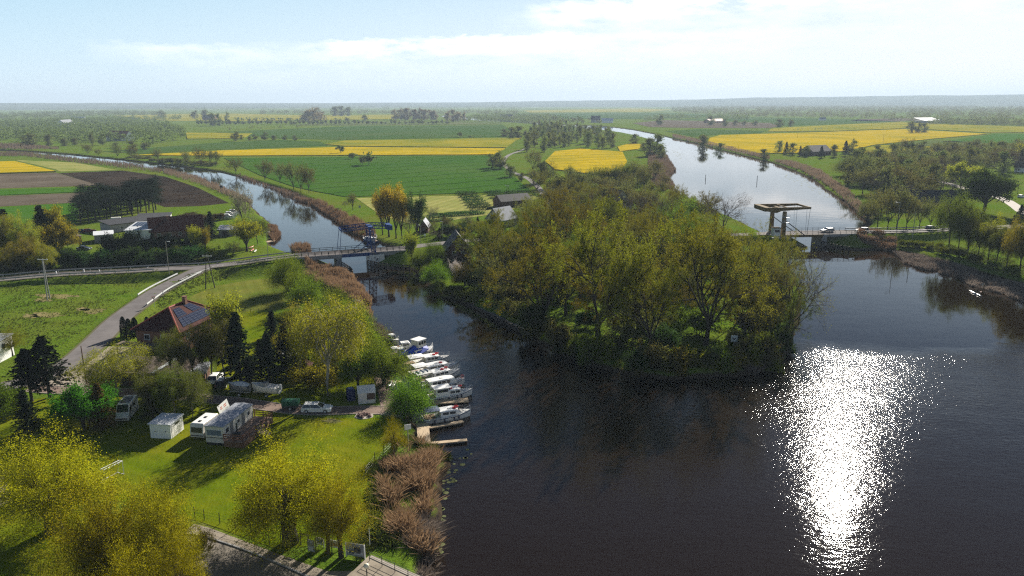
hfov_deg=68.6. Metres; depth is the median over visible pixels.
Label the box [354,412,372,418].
fire ring
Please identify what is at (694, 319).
shrub
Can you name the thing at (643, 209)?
oak tree
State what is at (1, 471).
shrub
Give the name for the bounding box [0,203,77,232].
wheat field
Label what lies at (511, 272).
shrub
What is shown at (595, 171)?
alder tree
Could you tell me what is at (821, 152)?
spruce tree
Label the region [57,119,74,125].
farmhouse
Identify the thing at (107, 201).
pine tree
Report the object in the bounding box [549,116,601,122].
woodland
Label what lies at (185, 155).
alder tree
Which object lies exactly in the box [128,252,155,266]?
shrub
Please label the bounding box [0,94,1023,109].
hills
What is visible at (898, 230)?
road
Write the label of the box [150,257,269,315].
grass tufts
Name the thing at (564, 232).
understorey tree
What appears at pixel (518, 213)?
oak tree
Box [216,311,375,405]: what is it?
lawn
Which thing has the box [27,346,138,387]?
sandy yard
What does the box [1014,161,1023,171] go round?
cottage
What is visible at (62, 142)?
broadleaf tree
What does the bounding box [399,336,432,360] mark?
river cruiser
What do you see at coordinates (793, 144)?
broadleaf tree
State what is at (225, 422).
static caravan
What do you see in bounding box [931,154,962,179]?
bare tree
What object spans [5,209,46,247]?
birch tree
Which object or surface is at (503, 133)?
broadleaf tree
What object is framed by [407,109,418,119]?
broadleaf tree
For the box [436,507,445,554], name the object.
lily pads
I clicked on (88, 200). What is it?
pine tree
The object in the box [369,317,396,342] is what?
motorboat
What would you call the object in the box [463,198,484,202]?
hedge
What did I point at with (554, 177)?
broadleaf tree
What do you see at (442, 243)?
road
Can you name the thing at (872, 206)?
alder tree
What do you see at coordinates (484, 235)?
oak tree
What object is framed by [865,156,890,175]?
broadleaf tree
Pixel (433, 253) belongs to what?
willow tree
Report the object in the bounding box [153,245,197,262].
shrub
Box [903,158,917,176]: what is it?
broadleaf tree
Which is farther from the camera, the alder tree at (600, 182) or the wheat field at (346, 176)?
the wheat field at (346, 176)
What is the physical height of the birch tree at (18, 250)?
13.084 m
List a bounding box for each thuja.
[119,316,127,337]
[125,318,131,337]
[130,317,137,337]
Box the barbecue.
[233,423,240,438]
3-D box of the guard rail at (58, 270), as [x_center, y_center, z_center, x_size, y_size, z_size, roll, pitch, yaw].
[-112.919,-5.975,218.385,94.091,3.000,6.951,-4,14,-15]
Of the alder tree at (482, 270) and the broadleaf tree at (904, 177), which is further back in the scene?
the broadleaf tree at (904, 177)
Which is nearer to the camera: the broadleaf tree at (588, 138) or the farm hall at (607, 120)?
the broadleaf tree at (588, 138)
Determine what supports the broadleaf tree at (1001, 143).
on the ground at (402, 554)
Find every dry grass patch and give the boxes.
[22,314,36,317]
[30,312,65,317]
[34,298,52,301]
[36,294,78,298]
[81,308,106,313]
[320,418,342,422]
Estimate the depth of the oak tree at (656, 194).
350.46 m
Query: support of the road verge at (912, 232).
on the ground at (402, 554)
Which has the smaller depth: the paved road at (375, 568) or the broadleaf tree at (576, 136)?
the paved road at (375, 568)
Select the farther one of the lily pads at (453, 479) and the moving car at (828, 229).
the moving car at (828, 229)
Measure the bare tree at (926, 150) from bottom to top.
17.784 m
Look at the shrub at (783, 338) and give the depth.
153.46 m
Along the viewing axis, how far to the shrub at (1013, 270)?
215.32 m
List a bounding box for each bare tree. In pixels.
[395,212,414,233]
[426,206,437,216]
[426,230,442,237]
[458,214,472,224]
[539,156,557,177]
[573,240,655,306]
[608,197,633,215]
[626,194,658,221]
[638,192,670,213]
[689,192,753,228]
[749,238,839,335]
[859,165,898,192]
[887,179,924,195]
[918,142,940,155]
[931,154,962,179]
[934,174,964,189]
[1005,157,1023,171]
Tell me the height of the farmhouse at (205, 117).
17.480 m
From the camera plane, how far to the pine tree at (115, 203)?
325.15 m
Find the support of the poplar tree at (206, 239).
on the ground at (402, 554)
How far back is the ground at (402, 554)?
266.32 m
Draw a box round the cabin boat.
[392,340,410,351]
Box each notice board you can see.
[307,539,314,552]
[345,542,365,559]
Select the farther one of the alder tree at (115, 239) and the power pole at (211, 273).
the alder tree at (115, 239)
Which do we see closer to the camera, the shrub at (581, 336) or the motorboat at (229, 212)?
the shrub at (581, 336)
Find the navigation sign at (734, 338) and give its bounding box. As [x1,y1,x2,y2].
[731,335,737,349]
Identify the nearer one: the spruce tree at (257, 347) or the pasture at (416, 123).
the spruce tree at (257, 347)
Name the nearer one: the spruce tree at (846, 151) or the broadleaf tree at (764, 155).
the broadleaf tree at (764, 155)
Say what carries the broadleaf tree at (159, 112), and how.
on the rapeseed field at (185, 117)
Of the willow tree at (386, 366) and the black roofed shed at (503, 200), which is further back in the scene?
the black roofed shed at (503, 200)
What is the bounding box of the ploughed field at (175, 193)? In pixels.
[60,171,227,206]
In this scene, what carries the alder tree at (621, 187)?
on the ground at (402, 554)
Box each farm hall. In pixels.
[601,118,612,122]
[704,119,723,122]
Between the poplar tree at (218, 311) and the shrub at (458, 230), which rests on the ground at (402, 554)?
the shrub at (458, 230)
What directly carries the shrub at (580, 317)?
on the ground at (402, 554)
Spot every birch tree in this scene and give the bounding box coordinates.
[0,212,16,253]
[0,212,21,250]
[0,232,38,271]
[0,247,14,272]
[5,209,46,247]
[15,236,46,269]
[25,238,59,269]
[64,337,155,401]
[82,357,123,390]
[130,364,173,414]
[147,321,184,370]
[148,358,200,412]
[158,322,218,376]
[163,364,211,416]
[189,316,243,376]
[190,320,226,373]
[237,219,272,244]
[271,297,330,364]
[283,289,372,395]
[928,189,976,246]
[946,211,971,248]
[948,202,992,255]
[962,213,991,253]
[971,213,1006,263]
[979,223,1014,260]
[987,214,1023,266]
[1000,218,1023,276]
[1010,220,1023,270]
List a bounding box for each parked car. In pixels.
[76,245,91,249]
[83,228,95,232]
[207,372,223,383]
[214,377,230,388]
[301,401,332,413]
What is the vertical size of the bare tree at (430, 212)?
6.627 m
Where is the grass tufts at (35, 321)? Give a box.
[0,267,158,352]
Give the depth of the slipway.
120.86 m
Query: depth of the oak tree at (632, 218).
236.75 m
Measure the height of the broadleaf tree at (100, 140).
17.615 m
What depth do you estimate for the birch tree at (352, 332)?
124.94 m
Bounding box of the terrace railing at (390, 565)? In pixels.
[369,552,421,575]
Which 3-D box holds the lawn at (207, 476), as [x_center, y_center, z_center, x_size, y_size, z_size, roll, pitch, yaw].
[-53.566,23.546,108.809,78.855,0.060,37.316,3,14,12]
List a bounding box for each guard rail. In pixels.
[0,251,291,275]
[0,269,153,279]
[137,273,177,294]
[147,271,201,303]
[237,254,297,264]
[845,224,988,229]
[855,227,999,232]
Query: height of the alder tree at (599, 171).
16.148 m
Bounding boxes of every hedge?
[408,217,454,222]
[426,211,485,218]
[432,210,478,214]
[455,190,475,194]
[458,192,477,197]
[461,195,482,199]
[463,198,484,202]
[464,200,487,204]
[467,202,488,207]
[467,204,490,209]
[483,189,502,193]
[485,191,503,195]
[503,189,530,193]
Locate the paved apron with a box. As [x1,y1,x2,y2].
[376,376,392,409]
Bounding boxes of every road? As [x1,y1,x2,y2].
[0,254,296,280]
[0,268,209,390]
[178,524,406,575]
[399,232,770,247]
[846,224,1021,232]
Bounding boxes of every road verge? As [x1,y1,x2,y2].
[1,268,211,386]
[5,254,293,280]
[860,225,997,233]
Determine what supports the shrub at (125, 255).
on the ground at (402, 554)
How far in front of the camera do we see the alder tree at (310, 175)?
415.97 m
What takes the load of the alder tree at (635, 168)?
on the ground at (402, 554)
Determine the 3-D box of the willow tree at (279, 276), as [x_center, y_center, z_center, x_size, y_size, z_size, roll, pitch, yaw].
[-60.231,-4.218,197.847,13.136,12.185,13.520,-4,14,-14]
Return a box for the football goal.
[100,460,123,483]
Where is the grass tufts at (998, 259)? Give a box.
[934,244,1023,274]
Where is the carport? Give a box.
[112,356,197,386]
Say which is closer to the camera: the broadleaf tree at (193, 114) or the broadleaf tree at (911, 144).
the broadleaf tree at (911, 144)
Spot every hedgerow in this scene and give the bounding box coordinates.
[0,114,181,123]
[230,123,352,129]
[259,109,519,113]
[339,135,515,139]
[458,115,560,120]
[644,113,749,120]
[730,112,887,116]
[927,116,1023,124]
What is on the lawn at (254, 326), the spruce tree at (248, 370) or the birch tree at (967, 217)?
the spruce tree at (248, 370)
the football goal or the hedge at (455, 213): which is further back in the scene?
the hedge at (455, 213)
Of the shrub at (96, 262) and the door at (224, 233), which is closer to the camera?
the shrub at (96, 262)
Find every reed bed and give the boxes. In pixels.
[0,142,58,149]
[0,150,164,172]
[164,167,251,201]
[235,172,313,201]
[267,223,281,240]
[288,241,311,252]
[293,196,375,237]
[303,254,372,317]
[367,430,453,569]
[647,151,675,188]
[672,134,769,158]
[774,159,872,220]
[857,227,898,250]
[892,250,980,279]
[962,272,1023,301]
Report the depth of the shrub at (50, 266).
227.94 m
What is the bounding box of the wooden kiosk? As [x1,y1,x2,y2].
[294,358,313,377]
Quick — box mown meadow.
[187,278,297,313]
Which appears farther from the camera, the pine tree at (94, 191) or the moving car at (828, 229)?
the pine tree at (94, 191)
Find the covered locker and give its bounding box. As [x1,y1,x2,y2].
[346,387,355,400]
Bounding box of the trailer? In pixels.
[281,398,299,410]
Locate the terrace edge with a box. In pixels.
[370,555,418,575]
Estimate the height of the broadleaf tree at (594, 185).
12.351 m
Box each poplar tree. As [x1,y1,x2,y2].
[33,202,66,252]
[186,224,203,246]
[199,225,210,246]
[203,288,243,372]
[226,217,265,251]
[370,188,384,234]
[373,181,401,236]
[383,182,406,238]
[390,189,407,238]
[402,229,418,259]
[403,189,429,238]
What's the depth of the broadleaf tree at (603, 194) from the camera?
330.28 m
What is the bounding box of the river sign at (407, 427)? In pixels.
[404,424,410,444]
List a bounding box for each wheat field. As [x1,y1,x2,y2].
[0,187,92,194]
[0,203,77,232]
[103,140,326,153]
[218,125,514,139]
[224,156,530,196]
[670,117,899,125]
[944,134,1023,142]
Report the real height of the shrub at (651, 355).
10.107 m
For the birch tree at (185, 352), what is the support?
on the ground at (402, 554)
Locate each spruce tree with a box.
[0,209,13,251]
[0,348,57,401]
[8,389,49,438]
[15,335,82,397]
[30,205,58,251]
[80,382,125,435]
[138,381,164,418]
[149,233,160,248]
[203,211,220,238]
[213,312,265,389]
[241,357,258,389]
[251,332,287,385]
[251,339,264,366]
[259,310,279,348]
[270,323,300,374]
[286,338,308,371]
[782,142,788,152]
[817,146,825,157]
[841,141,851,155]
[1010,204,1023,223]
[1013,150,1023,169]
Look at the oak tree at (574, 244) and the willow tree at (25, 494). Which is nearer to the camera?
the willow tree at (25, 494)
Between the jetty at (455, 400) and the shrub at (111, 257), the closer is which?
the jetty at (455, 400)
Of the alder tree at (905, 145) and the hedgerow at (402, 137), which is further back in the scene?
the hedgerow at (402, 137)
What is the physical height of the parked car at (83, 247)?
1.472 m
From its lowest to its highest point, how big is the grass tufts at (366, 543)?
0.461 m
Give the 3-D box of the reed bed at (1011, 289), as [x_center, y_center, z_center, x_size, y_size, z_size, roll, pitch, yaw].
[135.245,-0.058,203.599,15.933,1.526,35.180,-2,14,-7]
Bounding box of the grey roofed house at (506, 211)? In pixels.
[485,206,516,226]
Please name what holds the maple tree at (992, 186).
on the ground at (402, 554)
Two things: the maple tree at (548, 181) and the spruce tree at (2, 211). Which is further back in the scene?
the maple tree at (548, 181)
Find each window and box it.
[144,334,149,339]
[191,427,201,432]
[206,429,221,435]
[367,393,374,398]
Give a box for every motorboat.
[223,213,234,218]
[226,211,236,215]
[228,381,250,391]
[251,381,281,393]
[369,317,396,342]
[386,333,398,344]
[390,346,408,356]
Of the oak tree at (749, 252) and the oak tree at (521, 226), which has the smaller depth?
the oak tree at (749, 252)
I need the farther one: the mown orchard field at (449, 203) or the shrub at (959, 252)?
the mown orchard field at (449, 203)
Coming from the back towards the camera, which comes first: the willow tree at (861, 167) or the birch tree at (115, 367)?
the willow tree at (861, 167)
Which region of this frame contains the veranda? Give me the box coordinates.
[223,410,272,447]
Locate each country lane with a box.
[501,148,552,208]
[938,181,1019,211]
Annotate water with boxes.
[0,115,1023,575]
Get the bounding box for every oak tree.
[452,218,513,277]
[458,208,517,257]
[465,214,525,299]
[480,221,584,330]
[495,219,540,263]
[505,195,549,247]
[512,212,573,261]
[512,241,612,314]
[515,196,556,245]
[519,188,591,252]
[527,171,550,192]
[536,166,560,179]
[536,222,609,298]
[538,193,675,337]
[543,182,575,206]
[544,178,557,189]
[555,175,577,188]
[557,234,610,271]
[562,192,613,226]
[569,181,587,195]
[570,270,675,325]
[573,183,598,207]
[578,215,612,239]
[581,194,634,232]
[588,185,621,199]
[590,196,614,216]
[592,215,648,263]
[598,241,690,343]
[613,211,663,250]
[626,209,672,261]
[627,199,663,223]
[638,215,690,252]
[639,251,701,319]
[640,202,674,237]
[641,183,662,204]
[641,203,784,345]
[644,194,695,226]
[645,228,691,278]
[656,182,689,210]
[656,192,676,212]
[656,212,724,263]
[661,229,708,272]
[666,185,688,203]
[668,194,701,210]
[671,210,727,240]
[684,210,712,241]
[688,191,722,211]
[696,221,742,256]
[704,279,791,339]
[710,218,785,313]
[714,230,757,267]
[744,246,788,278]
[749,244,812,326]
[750,248,823,310]
[754,230,809,270]
[761,235,793,261]
[764,277,821,338]
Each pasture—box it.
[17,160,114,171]
[290,122,501,125]
[511,113,733,118]
[667,129,763,136]
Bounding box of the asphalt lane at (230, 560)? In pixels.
[200,539,302,575]
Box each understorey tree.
[557,220,576,241]
[602,229,636,256]
[637,256,663,281]
[663,266,705,309]
[691,256,738,291]
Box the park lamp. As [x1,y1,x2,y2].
[364,563,368,575]
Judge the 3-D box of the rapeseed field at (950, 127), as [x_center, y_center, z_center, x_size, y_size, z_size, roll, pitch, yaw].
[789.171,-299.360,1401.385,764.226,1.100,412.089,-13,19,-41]
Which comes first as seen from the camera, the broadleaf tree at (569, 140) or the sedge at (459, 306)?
the sedge at (459, 306)
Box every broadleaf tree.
[19,132,38,144]
[43,134,53,145]
[59,138,69,145]
[69,138,78,144]
[88,131,94,144]
[94,132,105,144]
[126,141,139,149]
[141,141,149,149]
[156,110,166,117]
[187,110,198,118]
[208,112,217,125]
[216,113,222,125]
[223,111,229,120]
[227,131,239,140]
[259,131,268,139]
[300,111,310,120]
[301,107,322,120]
[316,111,326,120]
[329,106,338,115]
[338,106,346,115]
[345,107,351,115]
[390,109,399,119]
[396,107,404,119]
[400,108,412,119]
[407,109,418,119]
[415,108,423,118]
[421,109,427,119]
[426,109,436,119]
[431,110,439,119]
[444,111,450,121]
[449,109,456,121]
[455,111,462,121]
[485,153,498,167]
[492,149,509,168]
[500,129,508,135]
[504,163,518,176]
[505,127,517,137]
[511,125,522,137]
[517,172,524,180]
[523,139,530,151]
[524,134,533,147]
[528,160,551,182]
[529,131,538,146]
[540,135,548,151]
[543,172,560,189]
[545,132,553,146]
[551,176,570,201]
[552,135,557,146]
[557,135,561,144]
[561,132,567,146]
[565,132,573,145]
[569,172,589,193]
[573,131,579,142]
[576,126,584,137]
[584,131,593,146]
[590,183,599,191]
[593,134,600,147]
[598,133,607,148]
[599,185,618,202]
[605,128,613,142]
[606,168,624,187]
[608,132,616,147]
[627,134,639,143]
[637,172,651,190]
[639,136,656,155]
[645,181,662,204]
[651,132,665,153]
[655,114,663,124]
[655,144,667,157]
[697,134,709,148]
[707,116,715,124]
[712,143,727,150]
[721,119,728,125]
[758,149,770,158]
[773,119,784,126]
[774,140,784,150]
[786,142,797,154]
[788,119,794,126]
[800,145,809,156]
[829,144,838,156]
[838,163,856,184]
[847,137,858,153]
[849,149,863,158]
[854,146,871,159]
[856,156,877,171]
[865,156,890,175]
[867,168,877,187]
[871,147,890,163]
[871,162,905,195]
[875,162,895,187]
[885,143,900,158]
[891,153,908,171]
[898,176,916,189]
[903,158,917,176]
[905,120,916,132]
[907,142,915,149]
[914,122,922,131]
[916,140,928,149]
[917,153,928,161]
[921,123,929,131]
[921,148,933,159]
[925,160,949,189]
[932,149,957,171]
[950,154,968,166]
[959,146,980,167]
[963,147,985,167]
[980,139,994,152]
[994,150,1015,173]
[996,140,1008,148]
[1015,143,1023,159]
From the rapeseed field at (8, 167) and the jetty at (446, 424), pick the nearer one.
the jetty at (446, 424)
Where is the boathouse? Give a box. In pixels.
[419,217,430,232]
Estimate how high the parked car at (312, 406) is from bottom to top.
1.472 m
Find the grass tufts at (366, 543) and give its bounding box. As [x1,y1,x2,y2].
[350,444,398,561]
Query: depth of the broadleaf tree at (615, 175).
419.45 m
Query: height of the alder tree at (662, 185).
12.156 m
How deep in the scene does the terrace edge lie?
81.04 m
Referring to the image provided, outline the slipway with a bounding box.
[380,408,406,416]
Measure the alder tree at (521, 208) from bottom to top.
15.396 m
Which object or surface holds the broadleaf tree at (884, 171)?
on the ground at (402, 554)
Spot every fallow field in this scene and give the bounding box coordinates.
[0,173,96,187]
[0,193,83,206]
[634,120,776,127]
[854,118,919,120]
[885,140,1007,146]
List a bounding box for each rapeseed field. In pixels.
[0,161,55,173]
[119,114,394,120]
[134,147,504,155]
[186,133,251,138]
[326,138,521,147]
[523,108,671,112]
[546,149,626,174]
[618,143,642,151]
[708,129,984,153]
[768,122,1023,132]
[849,145,966,155]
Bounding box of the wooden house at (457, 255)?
[442,230,470,265]
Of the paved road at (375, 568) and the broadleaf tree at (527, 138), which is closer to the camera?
the paved road at (375, 568)
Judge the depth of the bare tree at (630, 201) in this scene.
304.22 m
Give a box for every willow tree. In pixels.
[0,322,32,355]
[0,412,137,550]
[15,543,103,575]
[27,456,168,575]
[85,517,175,575]
[105,469,216,575]
[138,505,210,575]
[222,418,348,566]
[259,251,306,291]
[279,269,308,298]
[282,265,329,313]
[296,472,360,558]
[299,292,336,336]
[305,449,382,558]
[311,283,352,317]
[312,342,345,372]
[330,295,377,338]
[347,323,390,357]
[353,321,418,391]
[379,414,408,453]
[383,370,437,422]
[406,245,429,270]
[416,238,450,269]
[417,257,450,284]
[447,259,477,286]
[666,193,707,231]
[827,154,866,175]
[844,164,877,185]
[855,198,883,220]
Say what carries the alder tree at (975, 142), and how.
on the ground at (402, 554)
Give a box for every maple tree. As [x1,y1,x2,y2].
[0,379,28,415]
[35,218,82,251]
[40,380,122,430]
[273,308,303,333]
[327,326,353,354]
[333,348,374,385]
[545,174,569,189]
[944,159,983,188]
[953,165,1022,210]
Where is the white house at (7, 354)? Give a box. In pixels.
[0,333,14,362]
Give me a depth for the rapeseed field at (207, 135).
1159.31 m
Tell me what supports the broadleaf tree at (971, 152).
on the ground at (402, 554)
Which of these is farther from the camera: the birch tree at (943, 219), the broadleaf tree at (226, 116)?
the broadleaf tree at (226, 116)
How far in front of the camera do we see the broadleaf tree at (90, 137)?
915.76 m
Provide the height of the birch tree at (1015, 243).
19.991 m
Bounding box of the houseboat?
[363,235,378,243]
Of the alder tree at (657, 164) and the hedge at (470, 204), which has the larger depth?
the alder tree at (657, 164)
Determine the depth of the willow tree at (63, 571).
64.01 m
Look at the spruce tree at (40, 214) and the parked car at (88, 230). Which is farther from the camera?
the parked car at (88, 230)
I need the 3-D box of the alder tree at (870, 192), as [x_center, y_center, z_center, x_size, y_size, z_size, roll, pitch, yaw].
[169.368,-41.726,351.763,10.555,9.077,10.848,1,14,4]
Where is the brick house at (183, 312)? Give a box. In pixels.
[115,296,213,354]
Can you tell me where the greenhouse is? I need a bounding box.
[914,117,940,122]
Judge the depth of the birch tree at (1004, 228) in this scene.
220.66 m
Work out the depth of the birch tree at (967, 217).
238.82 m
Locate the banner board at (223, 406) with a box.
[217,399,229,413]
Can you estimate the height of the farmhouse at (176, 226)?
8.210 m
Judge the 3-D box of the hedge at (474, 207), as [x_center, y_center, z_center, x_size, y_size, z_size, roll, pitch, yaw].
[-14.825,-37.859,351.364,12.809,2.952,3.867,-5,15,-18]
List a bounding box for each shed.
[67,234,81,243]
[93,230,113,242]
[123,221,151,239]
[147,413,183,438]
[190,361,209,383]
[357,384,375,404]
[493,193,530,206]
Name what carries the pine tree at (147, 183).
on the ground at (402, 554)
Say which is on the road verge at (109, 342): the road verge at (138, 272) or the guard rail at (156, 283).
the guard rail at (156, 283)
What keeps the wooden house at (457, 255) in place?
on the ground at (402, 554)
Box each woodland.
[0,105,521,110]
[0,109,164,119]
[0,116,187,143]
[235,117,306,120]
[466,112,562,121]
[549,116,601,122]
[671,104,1023,123]
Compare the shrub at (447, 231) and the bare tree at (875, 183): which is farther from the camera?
the bare tree at (875, 183)
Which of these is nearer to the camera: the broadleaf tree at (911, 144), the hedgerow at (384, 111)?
the broadleaf tree at (911, 144)
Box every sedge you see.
[363,454,402,550]
[400,433,453,460]
[446,301,497,327]
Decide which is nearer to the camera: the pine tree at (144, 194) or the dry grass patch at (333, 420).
the dry grass patch at (333, 420)
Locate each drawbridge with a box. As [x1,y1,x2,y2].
[293,222,409,272]
[754,203,857,252]
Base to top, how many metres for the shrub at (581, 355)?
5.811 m
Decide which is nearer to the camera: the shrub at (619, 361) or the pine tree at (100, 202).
the shrub at (619, 361)
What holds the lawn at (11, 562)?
on the ground at (402, 554)
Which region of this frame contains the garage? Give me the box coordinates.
[217,225,235,235]
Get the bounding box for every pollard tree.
[335,145,344,152]
[348,153,357,158]
[359,151,376,161]
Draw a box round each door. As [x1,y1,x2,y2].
[171,424,175,437]
[222,231,228,235]
[230,421,233,433]
[241,412,244,425]
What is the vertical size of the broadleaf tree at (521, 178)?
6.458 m
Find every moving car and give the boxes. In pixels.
[820,227,834,231]
[925,225,935,229]
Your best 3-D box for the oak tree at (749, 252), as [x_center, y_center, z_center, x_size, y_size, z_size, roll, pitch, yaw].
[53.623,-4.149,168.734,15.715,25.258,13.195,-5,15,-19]
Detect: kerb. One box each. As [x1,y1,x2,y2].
[26,391,379,414]
[38,384,347,406]
[191,533,307,575]
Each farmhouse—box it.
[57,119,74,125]
[106,131,134,140]
[147,214,204,238]
[202,115,216,119]
[591,116,599,122]
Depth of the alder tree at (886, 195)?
330.82 m
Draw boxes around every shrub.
[0,461,26,481]
[1,258,30,269]
[10,257,40,271]
[16,253,48,270]
[33,255,58,269]
[44,253,68,269]
[52,247,83,266]
[67,249,82,268]
[74,249,103,267]
[89,256,108,267]
[95,230,120,251]
[96,247,125,265]
[105,248,132,266]
[112,226,149,251]
[112,244,143,267]
[124,154,142,157]
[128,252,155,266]
[135,154,150,158]
[135,248,170,266]
[145,251,171,263]
[147,233,178,248]
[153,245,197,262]
[156,157,170,162]
[162,157,178,163]
[163,249,194,265]
[173,158,189,163]
[177,211,197,215]
[180,236,203,247]
[182,244,209,262]
[183,159,196,164]
[188,527,217,553]
[202,161,219,166]
[202,215,215,223]
[203,245,227,260]
[212,212,224,219]
[284,362,344,389]
[426,281,445,292]
[439,224,454,235]
[441,284,462,298]
[451,226,466,234]
[452,286,472,299]
[455,220,468,236]
[459,266,503,288]
[464,283,486,303]
[480,283,509,302]
[482,245,513,263]
[498,296,532,319]
[501,262,526,282]
[503,284,534,305]
[515,299,549,329]
[539,286,571,306]
[541,316,577,347]
[565,331,590,346]
[572,335,597,364]
[573,310,600,328]
[575,332,621,365]
[592,309,664,346]
[610,358,629,368]
[618,335,663,377]
[620,343,664,370]
[635,309,674,328]
[642,320,683,351]
[655,342,695,373]
[664,344,691,376]
[671,305,731,335]
[686,348,721,366]
[688,346,723,371]
[703,343,735,374]
[709,280,737,296]
[724,327,749,344]
[727,307,784,333]
[735,329,783,362]
[739,327,784,372]
[741,266,760,284]
[759,285,794,311]
[764,319,796,355]
[896,239,914,247]
[911,240,927,247]
[925,240,944,251]
[933,245,952,254]
[949,247,968,256]
[965,252,984,262]
[981,258,1004,270]
[999,265,1020,276]
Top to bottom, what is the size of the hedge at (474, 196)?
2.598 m
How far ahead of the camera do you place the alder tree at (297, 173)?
417.69 m
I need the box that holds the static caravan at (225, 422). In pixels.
[204,402,252,445]
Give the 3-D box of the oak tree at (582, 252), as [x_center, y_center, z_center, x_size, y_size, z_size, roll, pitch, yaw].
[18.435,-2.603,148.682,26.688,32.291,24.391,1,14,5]
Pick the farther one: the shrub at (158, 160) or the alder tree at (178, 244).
the shrub at (158, 160)
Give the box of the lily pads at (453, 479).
[442,449,471,499]
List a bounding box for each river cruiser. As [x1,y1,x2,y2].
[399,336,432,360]
[401,352,449,369]
[408,358,458,377]
[412,365,460,384]
[421,374,464,392]
[421,405,470,423]
[427,383,471,399]
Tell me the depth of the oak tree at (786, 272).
158.34 m
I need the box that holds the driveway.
[26,386,387,413]
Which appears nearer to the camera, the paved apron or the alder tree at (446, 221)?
the paved apron
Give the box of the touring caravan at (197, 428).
[190,413,218,437]
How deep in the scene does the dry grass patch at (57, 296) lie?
196.32 m
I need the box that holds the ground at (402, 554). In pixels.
[0,106,1023,572]
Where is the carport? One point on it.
(130, 382)
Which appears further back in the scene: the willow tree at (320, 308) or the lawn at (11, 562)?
the willow tree at (320, 308)
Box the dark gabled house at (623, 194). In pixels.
[609,188,633,210]
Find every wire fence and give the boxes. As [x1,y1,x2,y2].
[193,507,346,552]
[365,437,402,475]
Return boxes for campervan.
[115,395,138,420]
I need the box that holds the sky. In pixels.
[0,0,1023,102]
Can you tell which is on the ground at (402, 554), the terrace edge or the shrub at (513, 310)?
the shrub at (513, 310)
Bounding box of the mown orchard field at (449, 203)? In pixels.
[356,194,536,223]
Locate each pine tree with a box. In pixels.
[66,197,91,223]
[67,189,84,216]
[68,195,90,210]
[73,184,89,213]
[76,193,91,217]
[78,197,94,221]
[81,189,100,215]
[82,194,104,221]
[84,185,94,212]
[87,193,107,219]
[90,183,107,211]
[96,185,110,213]
[96,192,114,218]
[99,193,113,216]
[104,195,122,216]
[112,191,128,216]
[113,190,143,215]
[116,188,134,213]
[118,182,132,210]
[122,181,140,209]
[123,177,138,206]
[129,189,147,212]
[131,185,146,211]
[133,179,146,208]
[133,189,155,212]
[138,185,166,212]
[140,181,159,210]
[143,184,163,209]
[145,178,158,194]
[149,174,166,202]
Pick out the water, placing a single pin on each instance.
(878, 431)
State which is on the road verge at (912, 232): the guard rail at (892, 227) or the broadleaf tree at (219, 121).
the guard rail at (892, 227)
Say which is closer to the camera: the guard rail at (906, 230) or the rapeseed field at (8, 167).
the guard rail at (906, 230)
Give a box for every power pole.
[37,258,50,299]
[205,256,214,288]
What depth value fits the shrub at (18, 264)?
223.74 m
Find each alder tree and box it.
[81,143,93,152]
[103,230,130,250]
[108,144,122,155]
[125,145,137,155]
[133,234,157,249]
[152,148,160,158]
[163,234,181,247]
[179,148,192,162]
[191,146,206,166]
[202,150,214,161]
[206,148,222,163]
[221,157,245,170]
[224,240,239,255]
[227,184,256,220]
[255,158,274,177]
[269,162,285,179]
[277,161,303,188]
[292,166,308,187]
[298,163,315,188]
[346,193,356,208]
[425,219,439,231]
[442,216,452,224]
[467,246,500,282]
[512,197,549,213]
[523,149,542,168]
[527,167,540,185]
[533,184,564,198]
[563,163,580,179]
[563,188,604,205]
[572,171,610,184]
[584,175,611,187]
[587,164,600,178]
[595,163,606,177]
[599,164,611,182]
[607,181,634,193]
[609,176,625,187]
[615,170,639,188]
[619,160,645,178]
[622,162,632,179]
[624,175,638,187]
[625,186,652,216]
[626,156,646,188]
[636,164,652,186]
[646,165,662,178]
[647,179,673,194]
[648,157,667,176]
[656,173,671,184]
[674,194,723,215]
[842,154,880,170]
[842,165,879,193]
[859,197,894,225]
[859,200,880,221]
[861,189,877,201]
[864,188,899,210]
[873,152,902,167]
[876,186,911,228]
[880,160,921,184]
[883,183,921,228]
[889,154,927,165]
[891,148,917,156]
[894,137,914,148]
[900,193,928,228]
[901,146,927,155]
[903,170,944,189]
[908,163,943,178]
[911,194,935,226]
[914,182,936,189]
[923,199,947,223]
[924,152,955,176]
[928,142,947,153]
[929,141,946,155]
[946,142,966,153]
[950,147,966,157]
[961,137,989,146]
[966,152,997,167]
[983,145,1009,162]
[984,141,1012,161]
[991,147,1021,161]
[1007,139,1022,149]
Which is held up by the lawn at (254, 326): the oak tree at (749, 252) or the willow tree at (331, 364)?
the willow tree at (331, 364)
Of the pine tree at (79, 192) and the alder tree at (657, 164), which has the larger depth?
the alder tree at (657, 164)
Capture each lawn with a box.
[0,397,397,549]
[0,503,154,575]
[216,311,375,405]
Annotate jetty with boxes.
[416,423,429,442]
[424,398,468,405]
[429,420,463,428]
[431,438,466,444]
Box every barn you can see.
[97,214,160,232]
[137,212,171,216]
[801,145,830,155]
[890,190,967,209]
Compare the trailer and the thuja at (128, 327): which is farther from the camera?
the thuja at (128, 327)
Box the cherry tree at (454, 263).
[447,259,464,277]
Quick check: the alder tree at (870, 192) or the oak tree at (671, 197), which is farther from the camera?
the alder tree at (870, 192)
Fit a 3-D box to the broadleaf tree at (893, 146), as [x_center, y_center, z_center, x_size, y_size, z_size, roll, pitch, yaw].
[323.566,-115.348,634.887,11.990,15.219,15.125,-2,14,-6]

